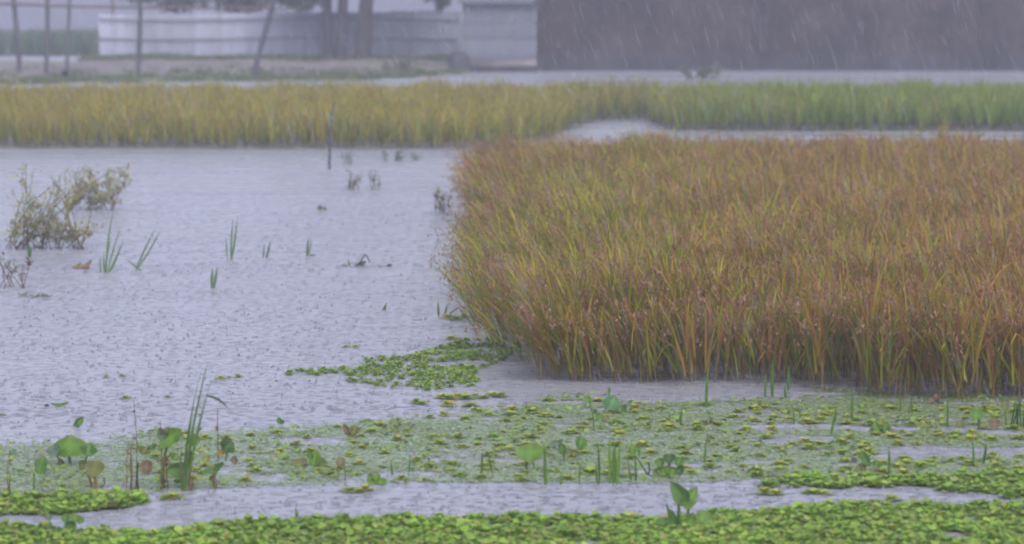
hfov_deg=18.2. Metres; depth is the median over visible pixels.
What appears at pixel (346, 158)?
flooded weed
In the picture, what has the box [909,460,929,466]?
water lettuce
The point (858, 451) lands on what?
water lettuce
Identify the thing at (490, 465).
reed shoot
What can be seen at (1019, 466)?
water lettuce
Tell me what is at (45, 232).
flooded bush
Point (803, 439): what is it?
water lettuce
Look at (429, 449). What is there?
floating leaves
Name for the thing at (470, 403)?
water lettuce
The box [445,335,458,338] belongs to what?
water lettuce
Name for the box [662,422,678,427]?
water lettuce
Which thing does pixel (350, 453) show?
water lettuce
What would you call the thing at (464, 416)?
water lettuce
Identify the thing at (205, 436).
water lettuce
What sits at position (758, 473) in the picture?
water lettuce
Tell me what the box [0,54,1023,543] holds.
water
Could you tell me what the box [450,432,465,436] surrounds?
water lettuce
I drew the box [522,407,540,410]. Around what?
water lettuce
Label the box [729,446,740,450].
water lettuce
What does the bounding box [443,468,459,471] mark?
water lettuce
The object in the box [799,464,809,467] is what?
water lettuce
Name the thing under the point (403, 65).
weed
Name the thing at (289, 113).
yellowing rice
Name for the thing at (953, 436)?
water lettuce
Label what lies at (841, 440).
water lettuce
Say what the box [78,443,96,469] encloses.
water hyacinth
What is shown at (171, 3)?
shrub
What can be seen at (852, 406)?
reed shoot
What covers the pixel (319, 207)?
floating weed
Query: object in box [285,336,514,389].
water lettuce mat
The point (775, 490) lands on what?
water lettuce
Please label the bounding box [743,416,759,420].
water lettuce
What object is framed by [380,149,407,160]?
flooded weed
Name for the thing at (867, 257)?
ripe rice
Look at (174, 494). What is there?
water lettuce
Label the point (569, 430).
water lettuce
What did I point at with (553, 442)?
reed shoot
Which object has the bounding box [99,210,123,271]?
sedge tuft
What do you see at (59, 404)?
floating weed
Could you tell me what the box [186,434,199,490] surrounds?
water hyacinth
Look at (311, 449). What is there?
water lettuce
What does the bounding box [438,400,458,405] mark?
water lettuce
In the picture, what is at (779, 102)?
green rice
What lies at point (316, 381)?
rain splashes
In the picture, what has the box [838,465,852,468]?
water lettuce
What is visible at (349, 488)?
water lettuce
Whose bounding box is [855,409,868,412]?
water lettuce
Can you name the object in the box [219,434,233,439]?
water lettuce
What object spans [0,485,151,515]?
water lettuce mat
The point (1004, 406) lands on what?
floating weed
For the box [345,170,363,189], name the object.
flooded weed
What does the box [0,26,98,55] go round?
distant crop
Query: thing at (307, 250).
sedge tuft
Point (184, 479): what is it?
tall rush
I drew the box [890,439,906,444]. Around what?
water lettuce
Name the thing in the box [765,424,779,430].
water lettuce
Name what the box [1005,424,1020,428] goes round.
water lettuce
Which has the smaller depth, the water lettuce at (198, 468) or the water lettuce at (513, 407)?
the water lettuce at (198, 468)
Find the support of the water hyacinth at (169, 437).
on the water
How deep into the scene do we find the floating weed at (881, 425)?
22.37 m
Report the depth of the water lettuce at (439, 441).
21.86 m
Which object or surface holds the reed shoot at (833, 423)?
on the water
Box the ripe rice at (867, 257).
[413,117,1023,399]
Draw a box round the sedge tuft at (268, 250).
[263,243,269,257]
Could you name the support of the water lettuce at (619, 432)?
on the water
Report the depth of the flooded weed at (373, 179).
47.69 m
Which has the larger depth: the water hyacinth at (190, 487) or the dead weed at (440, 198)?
the dead weed at (440, 198)
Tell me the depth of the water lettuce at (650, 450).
21.45 m
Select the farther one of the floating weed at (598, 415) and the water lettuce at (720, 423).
the water lettuce at (720, 423)
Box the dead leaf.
[71,260,91,268]
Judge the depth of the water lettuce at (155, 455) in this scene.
21.28 m
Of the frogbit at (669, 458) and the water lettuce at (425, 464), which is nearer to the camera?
the frogbit at (669, 458)
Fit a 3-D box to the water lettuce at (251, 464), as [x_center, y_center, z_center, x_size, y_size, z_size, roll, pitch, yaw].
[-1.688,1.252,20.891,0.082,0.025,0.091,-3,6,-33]
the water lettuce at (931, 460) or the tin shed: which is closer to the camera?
the water lettuce at (931, 460)
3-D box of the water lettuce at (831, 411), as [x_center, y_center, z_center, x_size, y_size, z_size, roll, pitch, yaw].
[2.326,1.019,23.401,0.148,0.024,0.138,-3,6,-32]
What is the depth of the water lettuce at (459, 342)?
27.64 m
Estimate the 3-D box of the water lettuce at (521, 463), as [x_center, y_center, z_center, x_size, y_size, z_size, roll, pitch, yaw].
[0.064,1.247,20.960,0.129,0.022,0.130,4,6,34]
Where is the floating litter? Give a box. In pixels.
[19,289,436,426]
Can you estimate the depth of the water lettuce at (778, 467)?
20.74 m
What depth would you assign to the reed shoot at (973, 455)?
20.91 m
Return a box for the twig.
[341,254,391,265]
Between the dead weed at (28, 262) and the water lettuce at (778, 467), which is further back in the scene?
the dead weed at (28, 262)
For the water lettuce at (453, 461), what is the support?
on the water
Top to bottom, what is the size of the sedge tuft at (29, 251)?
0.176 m
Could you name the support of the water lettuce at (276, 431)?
on the water
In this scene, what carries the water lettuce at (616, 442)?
on the water
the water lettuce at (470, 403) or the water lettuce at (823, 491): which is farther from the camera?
the water lettuce at (470, 403)
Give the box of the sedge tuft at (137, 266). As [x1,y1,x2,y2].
[127,226,160,270]
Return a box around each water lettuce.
[148,453,162,457]
[159,495,173,499]
[162,491,184,497]
[191,467,203,470]
[200,434,211,438]
[213,374,225,378]
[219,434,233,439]
[237,475,253,480]
[245,462,258,466]
[247,466,261,470]
[271,429,281,433]
[271,447,286,450]
[289,440,305,444]
[305,447,315,451]
[325,470,340,474]
[339,486,359,490]
[344,451,355,456]
[350,458,366,463]
[351,488,366,491]
[357,483,373,489]
[363,427,379,432]
[372,421,386,425]
[377,449,390,452]
[389,434,404,439]
[395,474,411,478]
[410,456,423,460]
[418,400,429,403]
[419,462,437,466]
[422,414,434,416]
[425,433,440,436]
[433,438,445,443]
[434,393,445,397]
[438,313,453,317]
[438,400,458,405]
[438,410,450,415]
[441,393,458,398]
[443,458,462,464]
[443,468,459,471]
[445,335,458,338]
[447,340,468,345]
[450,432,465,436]
[452,471,466,475]
[454,444,470,446]
[458,392,475,398]
[459,414,472,418]
[460,402,478,405]
[472,407,486,411]
[473,473,489,477]
[475,462,494,465]
[480,450,498,455]
[482,410,493,415]
[483,458,497,462]
[485,391,495,395]
[486,432,500,435]
[491,442,504,446]
[492,392,508,395]
[499,445,515,449]
[503,410,519,414]
[506,405,519,409]
[515,441,535,444]
[515,461,531,464]
[516,476,528,480]
[519,432,541,436]
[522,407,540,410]
[536,421,553,424]
[538,412,554,415]
[541,397,556,400]
[556,474,575,478]
[561,428,578,432]
[571,425,590,428]
[580,465,600,473]
[591,397,603,400]
[600,469,611,473]
[606,440,626,444]
[609,417,622,422]
[610,430,628,435]
[611,426,625,431]
[622,454,637,458]
[630,403,645,408]
[634,440,651,445]
[635,415,652,419]
[643,448,656,453]
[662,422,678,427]
[673,444,692,448]
[676,450,693,453]
[683,468,696,473]
[690,420,704,425]
[691,424,706,429]
[699,400,712,404]
[700,462,720,466]
[712,421,729,425]
[724,468,736,472]
[726,413,740,417]
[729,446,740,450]
[739,425,753,430]
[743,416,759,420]
[744,404,762,408]
[747,470,767,475]
[748,465,763,469]
[751,452,767,456]
[752,486,778,493]
[759,433,772,437]
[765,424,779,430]
[769,488,784,493]
[770,459,788,464]
[772,465,788,470]
[780,458,792,461]
[797,417,818,422]
[797,437,813,441]
[798,412,810,415]
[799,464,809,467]
[800,442,819,448]
[801,487,821,493]
[812,440,826,444]
[814,489,833,494]
[818,411,830,415]
[823,410,837,413]
[833,448,848,453]
[834,437,849,442]
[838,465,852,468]
[842,432,857,437]
[851,450,871,455]
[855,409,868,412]
[856,442,871,448]
[858,447,880,452]
[861,418,877,424]
[872,467,891,472]
[877,459,892,463]
[880,431,902,437]
[881,404,895,409]
[882,494,902,499]
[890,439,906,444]
[891,462,904,467]
[895,468,910,472]
[896,455,912,458]
[897,458,913,463]
[908,407,924,412]
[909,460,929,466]
[913,417,929,422]
[925,458,940,462]
[932,432,944,435]
[945,434,961,438]
[947,429,962,434]
[955,455,967,458]
[957,406,968,409]
[957,459,981,464]
[961,434,978,440]
[965,428,978,433]
[980,455,999,459]
[981,404,994,408]
[983,435,999,439]
[987,451,1003,456]
[987,461,1008,467]
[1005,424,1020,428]
[1010,433,1023,437]
[1010,464,1023,468]
[1013,453,1023,456]
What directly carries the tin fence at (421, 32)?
on the earth bank
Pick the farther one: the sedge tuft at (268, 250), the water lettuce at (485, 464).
the sedge tuft at (268, 250)
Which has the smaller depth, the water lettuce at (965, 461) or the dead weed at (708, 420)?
the water lettuce at (965, 461)
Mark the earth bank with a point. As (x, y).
(109, 66)
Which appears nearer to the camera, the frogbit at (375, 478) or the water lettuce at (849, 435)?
the frogbit at (375, 478)
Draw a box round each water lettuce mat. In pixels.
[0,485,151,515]
[0,497,1023,543]
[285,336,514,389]
[756,467,1023,497]
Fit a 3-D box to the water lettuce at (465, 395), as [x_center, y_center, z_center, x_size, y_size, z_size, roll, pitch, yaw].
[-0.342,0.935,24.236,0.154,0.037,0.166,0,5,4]
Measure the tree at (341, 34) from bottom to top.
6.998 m
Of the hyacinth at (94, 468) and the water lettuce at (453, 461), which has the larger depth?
the water lettuce at (453, 461)
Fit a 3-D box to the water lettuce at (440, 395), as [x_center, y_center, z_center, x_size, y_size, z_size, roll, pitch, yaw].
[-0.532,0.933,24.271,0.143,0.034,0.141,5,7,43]
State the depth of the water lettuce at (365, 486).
19.91 m
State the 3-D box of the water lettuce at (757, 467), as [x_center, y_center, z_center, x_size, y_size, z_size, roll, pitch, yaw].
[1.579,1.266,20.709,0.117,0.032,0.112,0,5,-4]
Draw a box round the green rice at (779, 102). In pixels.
[631,68,1023,131]
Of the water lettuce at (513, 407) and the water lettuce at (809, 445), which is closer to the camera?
the water lettuce at (809, 445)
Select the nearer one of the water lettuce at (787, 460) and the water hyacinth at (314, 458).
the water hyacinth at (314, 458)
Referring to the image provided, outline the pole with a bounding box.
[328,101,334,168]
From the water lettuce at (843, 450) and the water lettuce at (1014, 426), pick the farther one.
the water lettuce at (1014, 426)
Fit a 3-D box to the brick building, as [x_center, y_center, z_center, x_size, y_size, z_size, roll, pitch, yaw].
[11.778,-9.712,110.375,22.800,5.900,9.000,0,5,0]
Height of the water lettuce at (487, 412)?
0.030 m
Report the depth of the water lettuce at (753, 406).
23.64 m
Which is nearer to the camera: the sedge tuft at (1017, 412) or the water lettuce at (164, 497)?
the water lettuce at (164, 497)
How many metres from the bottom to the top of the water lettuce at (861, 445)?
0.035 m
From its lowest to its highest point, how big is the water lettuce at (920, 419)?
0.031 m
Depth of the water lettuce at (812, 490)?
19.81 m
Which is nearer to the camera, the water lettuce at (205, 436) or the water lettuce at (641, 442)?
the water lettuce at (641, 442)
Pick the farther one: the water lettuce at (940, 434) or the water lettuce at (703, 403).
the water lettuce at (703, 403)
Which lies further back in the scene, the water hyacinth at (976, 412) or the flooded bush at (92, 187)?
the flooded bush at (92, 187)
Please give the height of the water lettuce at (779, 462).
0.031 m
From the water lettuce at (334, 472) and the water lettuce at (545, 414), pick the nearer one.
the water lettuce at (334, 472)
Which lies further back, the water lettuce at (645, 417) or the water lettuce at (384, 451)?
the water lettuce at (645, 417)
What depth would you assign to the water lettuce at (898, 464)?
20.84 m
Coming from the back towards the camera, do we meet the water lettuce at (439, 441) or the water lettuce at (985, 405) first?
the water lettuce at (985, 405)
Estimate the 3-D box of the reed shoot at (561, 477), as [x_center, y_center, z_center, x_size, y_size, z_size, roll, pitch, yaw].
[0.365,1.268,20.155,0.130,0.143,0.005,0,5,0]
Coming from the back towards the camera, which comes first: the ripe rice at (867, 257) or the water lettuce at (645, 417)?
the ripe rice at (867, 257)
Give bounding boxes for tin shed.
[458,0,537,71]
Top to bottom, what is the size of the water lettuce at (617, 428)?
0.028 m
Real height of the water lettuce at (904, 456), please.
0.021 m
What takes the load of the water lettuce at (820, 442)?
on the water
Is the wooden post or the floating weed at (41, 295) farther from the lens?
the wooden post
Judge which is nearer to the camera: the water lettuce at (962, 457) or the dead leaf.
the water lettuce at (962, 457)
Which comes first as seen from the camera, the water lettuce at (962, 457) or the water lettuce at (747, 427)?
the water lettuce at (962, 457)
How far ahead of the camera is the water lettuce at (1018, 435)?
22.13 m
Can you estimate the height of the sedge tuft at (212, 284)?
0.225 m
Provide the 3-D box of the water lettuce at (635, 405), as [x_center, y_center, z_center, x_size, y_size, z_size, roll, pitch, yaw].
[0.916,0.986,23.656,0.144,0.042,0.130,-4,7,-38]
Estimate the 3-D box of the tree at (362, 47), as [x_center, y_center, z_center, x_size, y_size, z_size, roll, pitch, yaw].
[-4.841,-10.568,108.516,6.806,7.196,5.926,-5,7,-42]
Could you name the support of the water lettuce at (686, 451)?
on the water
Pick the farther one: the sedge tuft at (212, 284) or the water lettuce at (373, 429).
the sedge tuft at (212, 284)
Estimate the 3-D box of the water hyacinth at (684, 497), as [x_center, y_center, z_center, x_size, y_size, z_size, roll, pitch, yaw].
[0.993,1.355,18.546,0.318,0.285,0.091,0,5,0]
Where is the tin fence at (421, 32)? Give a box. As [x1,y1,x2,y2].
[99,10,461,56]
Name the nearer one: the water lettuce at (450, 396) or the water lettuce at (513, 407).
the water lettuce at (513, 407)
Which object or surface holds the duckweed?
on the water
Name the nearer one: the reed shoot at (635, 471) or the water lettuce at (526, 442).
the reed shoot at (635, 471)
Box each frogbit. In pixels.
[42,513,61,530]
[61,514,84,530]
[366,472,386,484]
[652,453,683,476]
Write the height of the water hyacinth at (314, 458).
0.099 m
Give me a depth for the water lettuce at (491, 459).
21.05 m
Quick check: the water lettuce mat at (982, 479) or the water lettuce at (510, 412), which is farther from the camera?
the water lettuce at (510, 412)
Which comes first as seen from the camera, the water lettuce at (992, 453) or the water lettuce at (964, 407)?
the water lettuce at (992, 453)
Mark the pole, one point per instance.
(329, 145)
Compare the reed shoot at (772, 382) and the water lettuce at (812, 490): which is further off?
the reed shoot at (772, 382)
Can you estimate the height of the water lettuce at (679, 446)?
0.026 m
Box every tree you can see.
[254,0,334,57]
[276,0,347,60]
[353,0,452,59]
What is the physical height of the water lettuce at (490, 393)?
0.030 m
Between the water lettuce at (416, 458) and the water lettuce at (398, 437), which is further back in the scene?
the water lettuce at (398, 437)
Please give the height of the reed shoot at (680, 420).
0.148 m
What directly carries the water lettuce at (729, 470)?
on the water
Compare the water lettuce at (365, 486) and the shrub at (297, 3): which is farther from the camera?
the shrub at (297, 3)
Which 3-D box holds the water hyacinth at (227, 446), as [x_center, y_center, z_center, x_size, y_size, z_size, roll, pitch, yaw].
[-1.824,1.104,19.989,0.225,0.510,0.106,0,5,0]
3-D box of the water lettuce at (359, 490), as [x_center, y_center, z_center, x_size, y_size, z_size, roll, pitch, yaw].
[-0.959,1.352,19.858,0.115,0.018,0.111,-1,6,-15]
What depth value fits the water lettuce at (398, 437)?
22.06 m
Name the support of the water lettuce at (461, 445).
on the duckweed
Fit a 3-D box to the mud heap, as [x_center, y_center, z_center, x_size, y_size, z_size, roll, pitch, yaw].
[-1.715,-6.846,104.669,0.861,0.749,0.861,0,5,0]
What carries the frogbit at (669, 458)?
on the duckweed
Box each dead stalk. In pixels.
[7,451,14,491]
[113,399,156,489]
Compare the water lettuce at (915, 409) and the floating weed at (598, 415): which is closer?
the floating weed at (598, 415)
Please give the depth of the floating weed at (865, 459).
20.64 m
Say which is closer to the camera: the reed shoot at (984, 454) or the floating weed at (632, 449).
the floating weed at (632, 449)
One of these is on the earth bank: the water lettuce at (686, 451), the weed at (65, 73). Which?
the weed at (65, 73)
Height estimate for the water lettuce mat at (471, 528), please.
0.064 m
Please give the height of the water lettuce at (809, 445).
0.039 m
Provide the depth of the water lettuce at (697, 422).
22.76 m
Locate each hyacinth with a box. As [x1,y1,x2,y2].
[33,455,50,489]
[47,435,86,464]
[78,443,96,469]
[85,460,104,488]
[156,422,183,488]
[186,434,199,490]
[202,408,237,488]
[291,450,327,465]
[517,443,542,469]
[550,436,586,460]
[602,387,632,412]
[656,481,710,526]
[970,405,982,428]
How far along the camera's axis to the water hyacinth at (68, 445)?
20.92 m
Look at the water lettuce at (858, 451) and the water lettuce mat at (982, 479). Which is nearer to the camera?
the water lettuce mat at (982, 479)
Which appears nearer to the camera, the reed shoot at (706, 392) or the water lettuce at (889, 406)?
the water lettuce at (889, 406)
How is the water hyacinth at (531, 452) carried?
on the water
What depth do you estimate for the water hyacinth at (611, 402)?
23.45 m
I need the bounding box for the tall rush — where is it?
[180,364,228,489]
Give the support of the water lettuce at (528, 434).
on the water
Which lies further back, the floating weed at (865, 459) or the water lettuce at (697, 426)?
the water lettuce at (697, 426)
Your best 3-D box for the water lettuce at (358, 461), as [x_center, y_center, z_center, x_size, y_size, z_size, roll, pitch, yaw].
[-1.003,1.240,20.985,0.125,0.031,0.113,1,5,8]
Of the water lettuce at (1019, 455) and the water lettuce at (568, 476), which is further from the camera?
the water lettuce at (1019, 455)
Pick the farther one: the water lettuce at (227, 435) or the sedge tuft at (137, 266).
the sedge tuft at (137, 266)
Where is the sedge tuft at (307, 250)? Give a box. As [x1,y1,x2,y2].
[306,238,315,255]
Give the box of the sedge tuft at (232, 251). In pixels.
[226,216,237,258]
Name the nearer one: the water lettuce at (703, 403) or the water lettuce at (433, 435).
the water lettuce at (433, 435)
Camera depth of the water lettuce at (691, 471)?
20.61 m
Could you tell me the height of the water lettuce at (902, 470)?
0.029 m
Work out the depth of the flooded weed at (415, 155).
55.38 m
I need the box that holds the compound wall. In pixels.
[0,0,533,32]
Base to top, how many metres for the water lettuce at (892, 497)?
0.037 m
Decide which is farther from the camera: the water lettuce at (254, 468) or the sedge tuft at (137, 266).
the sedge tuft at (137, 266)
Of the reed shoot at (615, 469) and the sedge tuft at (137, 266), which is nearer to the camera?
the reed shoot at (615, 469)
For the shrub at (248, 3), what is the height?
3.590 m
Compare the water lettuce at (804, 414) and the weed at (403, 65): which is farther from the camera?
the weed at (403, 65)
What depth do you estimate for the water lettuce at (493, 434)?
22.23 m
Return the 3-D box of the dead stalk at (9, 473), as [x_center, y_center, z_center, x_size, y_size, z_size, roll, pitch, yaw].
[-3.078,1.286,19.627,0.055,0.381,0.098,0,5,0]
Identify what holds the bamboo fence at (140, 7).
on the earth bank
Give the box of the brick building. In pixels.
[534,0,1023,70]
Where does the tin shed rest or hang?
on the earth bank
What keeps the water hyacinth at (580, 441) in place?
on the water
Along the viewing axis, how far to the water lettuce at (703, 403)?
23.86 m
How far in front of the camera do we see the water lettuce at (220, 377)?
25.43 m
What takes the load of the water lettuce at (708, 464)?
on the water
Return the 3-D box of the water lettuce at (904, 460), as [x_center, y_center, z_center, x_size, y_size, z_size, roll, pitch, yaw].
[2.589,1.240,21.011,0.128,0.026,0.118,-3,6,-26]
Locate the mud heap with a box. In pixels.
[448,51,472,72]
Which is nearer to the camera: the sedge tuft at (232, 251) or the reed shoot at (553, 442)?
the reed shoot at (553, 442)
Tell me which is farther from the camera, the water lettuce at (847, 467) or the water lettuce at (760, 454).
the water lettuce at (760, 454)
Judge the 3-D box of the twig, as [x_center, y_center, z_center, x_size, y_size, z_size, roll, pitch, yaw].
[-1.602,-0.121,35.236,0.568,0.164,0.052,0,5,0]
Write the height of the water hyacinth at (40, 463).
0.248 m
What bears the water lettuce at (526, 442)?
on the water
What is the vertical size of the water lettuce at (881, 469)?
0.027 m
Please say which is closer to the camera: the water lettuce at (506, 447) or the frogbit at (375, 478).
the frogbit at (375, 478)
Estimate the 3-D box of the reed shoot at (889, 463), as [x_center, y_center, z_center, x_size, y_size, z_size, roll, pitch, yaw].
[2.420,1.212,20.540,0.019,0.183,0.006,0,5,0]
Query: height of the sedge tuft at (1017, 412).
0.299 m
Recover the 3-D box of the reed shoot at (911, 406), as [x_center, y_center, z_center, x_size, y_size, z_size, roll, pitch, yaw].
[2.920,0.989,22.686,0.348,0.229,0.009,0,5,0]
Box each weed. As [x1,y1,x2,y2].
[0,252,33,288]
[17,291,51,297]
[44,402,68,406]
[55,66,76,77]
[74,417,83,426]
[276,417,284,423]
[317,204,326,210]
[336,457,345,480]
[340,149,353,164]
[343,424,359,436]
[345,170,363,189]
[368,170,379,189]
[380,56,424,70]
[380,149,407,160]
[407,151,422,159]
[432,186,453,212]
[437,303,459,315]
[583,395,608,429]
[629,444,649,474]
[676,63,725,79]
[699,417,717,423]
[855,450,881,471]
[869,418,893,432]
[928,394,943,404]
[955,401,1009,426]
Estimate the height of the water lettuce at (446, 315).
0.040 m
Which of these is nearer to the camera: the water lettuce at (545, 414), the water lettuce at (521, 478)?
the water lettuce at (521, 478)
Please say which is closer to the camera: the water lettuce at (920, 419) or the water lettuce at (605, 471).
the water lettuce at (605, 471)
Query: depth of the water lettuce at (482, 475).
20.41 m
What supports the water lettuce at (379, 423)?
on the water
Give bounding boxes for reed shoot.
[391,456,409,474]
[481,451,491,472]
[543,440,556,484]
[560,466,579,484]
[596,445,599,483]
[608,440,619,482]
[628,457,636,480]
[679,407,681,424]
[703,444,705,461]
[705,367,708,406]
[764,361,789,397]
[792,407,794,423]
[830,408,836,434]
[851,387,852,420]
[888,450,890,474]
[900,398,948,427]
[972,442,974,465]
[983,445,986,463]
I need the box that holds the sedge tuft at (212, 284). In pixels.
[210,267,216,287]
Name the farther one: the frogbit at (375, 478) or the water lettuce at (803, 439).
the water lettuce at (803, 439)
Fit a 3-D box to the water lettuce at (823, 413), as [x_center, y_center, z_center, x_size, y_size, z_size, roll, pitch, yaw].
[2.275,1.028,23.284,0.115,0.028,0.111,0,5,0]
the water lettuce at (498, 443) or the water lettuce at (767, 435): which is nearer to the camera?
the water lettuce at (498, 443)
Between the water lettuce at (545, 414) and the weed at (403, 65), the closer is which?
the water lettuce at (545, 414)
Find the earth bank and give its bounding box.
[0,56,453,87]
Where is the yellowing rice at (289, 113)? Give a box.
[0,72,657,148]
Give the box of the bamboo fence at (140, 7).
[0,0,300,75]
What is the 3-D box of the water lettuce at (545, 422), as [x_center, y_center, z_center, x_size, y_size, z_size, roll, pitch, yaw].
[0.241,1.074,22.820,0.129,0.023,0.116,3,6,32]
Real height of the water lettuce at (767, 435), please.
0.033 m
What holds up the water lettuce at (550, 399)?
on the water
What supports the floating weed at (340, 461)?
on the water
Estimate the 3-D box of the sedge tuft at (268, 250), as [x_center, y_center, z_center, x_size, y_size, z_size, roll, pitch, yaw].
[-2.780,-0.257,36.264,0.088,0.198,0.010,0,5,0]
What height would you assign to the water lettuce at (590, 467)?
0.042 m
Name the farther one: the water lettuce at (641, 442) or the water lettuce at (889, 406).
the water lettuce at (889, 406)
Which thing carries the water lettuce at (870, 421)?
on the water
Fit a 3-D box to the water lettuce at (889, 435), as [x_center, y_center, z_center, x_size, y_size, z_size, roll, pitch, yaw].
[2.634,1.126,22.187,0.147,0.036,0.158,-1,5,-8]
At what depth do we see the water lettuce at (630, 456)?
21.23 m
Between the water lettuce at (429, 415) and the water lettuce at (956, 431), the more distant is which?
the water lettuce at (429, 415)
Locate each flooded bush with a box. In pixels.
[1,160,104,249]
[66,161,134,210]
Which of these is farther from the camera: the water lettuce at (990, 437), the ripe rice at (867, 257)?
the ripe rice at (867, 257)
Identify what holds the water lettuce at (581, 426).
on the water
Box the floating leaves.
[0,337,1023,543]
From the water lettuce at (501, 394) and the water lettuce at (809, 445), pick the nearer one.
the water lettuce at (809, 445)
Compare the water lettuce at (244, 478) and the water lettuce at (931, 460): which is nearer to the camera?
the water lettuce at (244, 478)
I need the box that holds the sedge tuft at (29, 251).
[28,243,31,256]
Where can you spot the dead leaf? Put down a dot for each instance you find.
(84, 266)
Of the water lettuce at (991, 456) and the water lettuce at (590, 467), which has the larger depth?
the water lettuce at (991, 456)
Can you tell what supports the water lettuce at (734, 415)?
on the water
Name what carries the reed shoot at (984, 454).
on the water
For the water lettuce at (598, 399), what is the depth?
24.07 m
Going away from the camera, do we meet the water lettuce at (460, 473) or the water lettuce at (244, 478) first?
the water lettuce at (244, 478)
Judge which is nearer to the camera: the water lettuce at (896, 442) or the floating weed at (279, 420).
the water lettuce at (896, 442)
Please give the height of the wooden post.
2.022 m
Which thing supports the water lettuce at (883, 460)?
on the water
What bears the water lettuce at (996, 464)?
on the water
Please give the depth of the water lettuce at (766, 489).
19.78 m
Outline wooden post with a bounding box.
[111,0,113,13]
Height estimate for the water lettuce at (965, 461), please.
0.038 m
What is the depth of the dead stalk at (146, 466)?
19.92 m
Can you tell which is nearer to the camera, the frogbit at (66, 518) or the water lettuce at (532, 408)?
the frogbit at (66, 518)
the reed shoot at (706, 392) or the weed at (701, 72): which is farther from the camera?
the weed at (701, 72)
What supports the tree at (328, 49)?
on the earth bank
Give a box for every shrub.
[118,0,208,13]
[176,0,282,12]
[278,0,332,12]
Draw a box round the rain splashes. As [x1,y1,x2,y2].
[0,209,1023,521]
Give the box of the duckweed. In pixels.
[0,388,1023,494]
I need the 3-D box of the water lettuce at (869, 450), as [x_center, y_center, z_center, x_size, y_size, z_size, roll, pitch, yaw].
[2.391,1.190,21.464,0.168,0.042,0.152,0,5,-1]
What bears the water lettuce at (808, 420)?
on the water
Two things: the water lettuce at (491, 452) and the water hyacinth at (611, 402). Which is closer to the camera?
the water lettuce at (491, 452)
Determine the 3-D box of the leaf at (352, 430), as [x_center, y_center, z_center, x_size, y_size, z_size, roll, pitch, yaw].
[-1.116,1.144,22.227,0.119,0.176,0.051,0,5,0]
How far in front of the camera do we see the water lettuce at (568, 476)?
20.37 m
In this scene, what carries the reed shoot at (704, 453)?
on the water
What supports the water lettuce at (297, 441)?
on the water
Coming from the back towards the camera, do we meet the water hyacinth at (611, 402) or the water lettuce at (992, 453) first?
the water hyacinth at (611, 402)
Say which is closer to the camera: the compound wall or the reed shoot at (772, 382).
the reed shoot at (772, 382)
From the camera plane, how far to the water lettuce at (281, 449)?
21.54 m
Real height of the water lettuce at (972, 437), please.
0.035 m
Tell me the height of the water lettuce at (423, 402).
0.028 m
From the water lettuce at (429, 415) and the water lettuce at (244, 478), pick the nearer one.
the water lettuce at (244, 478)
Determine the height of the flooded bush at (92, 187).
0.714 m
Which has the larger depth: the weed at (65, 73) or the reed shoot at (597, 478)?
the weed at (65, 73)
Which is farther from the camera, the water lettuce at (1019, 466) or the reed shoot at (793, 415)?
the reed shoot at (793, 415)
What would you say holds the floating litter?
on the water
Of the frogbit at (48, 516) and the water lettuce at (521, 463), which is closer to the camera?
the frogbit at (48, 516)
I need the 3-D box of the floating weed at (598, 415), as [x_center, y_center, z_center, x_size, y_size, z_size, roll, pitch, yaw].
[0.593,0.990,22.560,0.186,0.250,0.037,0,5,0]
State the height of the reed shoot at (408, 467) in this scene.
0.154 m
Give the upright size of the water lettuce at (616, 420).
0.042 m
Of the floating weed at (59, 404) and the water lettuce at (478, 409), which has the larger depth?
the floating weed at (59, 404)
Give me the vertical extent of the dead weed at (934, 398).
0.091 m
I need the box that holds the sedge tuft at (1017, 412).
[1011,396,1023,426]
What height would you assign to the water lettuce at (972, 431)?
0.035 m
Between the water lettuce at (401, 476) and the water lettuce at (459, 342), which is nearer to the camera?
the water lettuce at (401, 476)

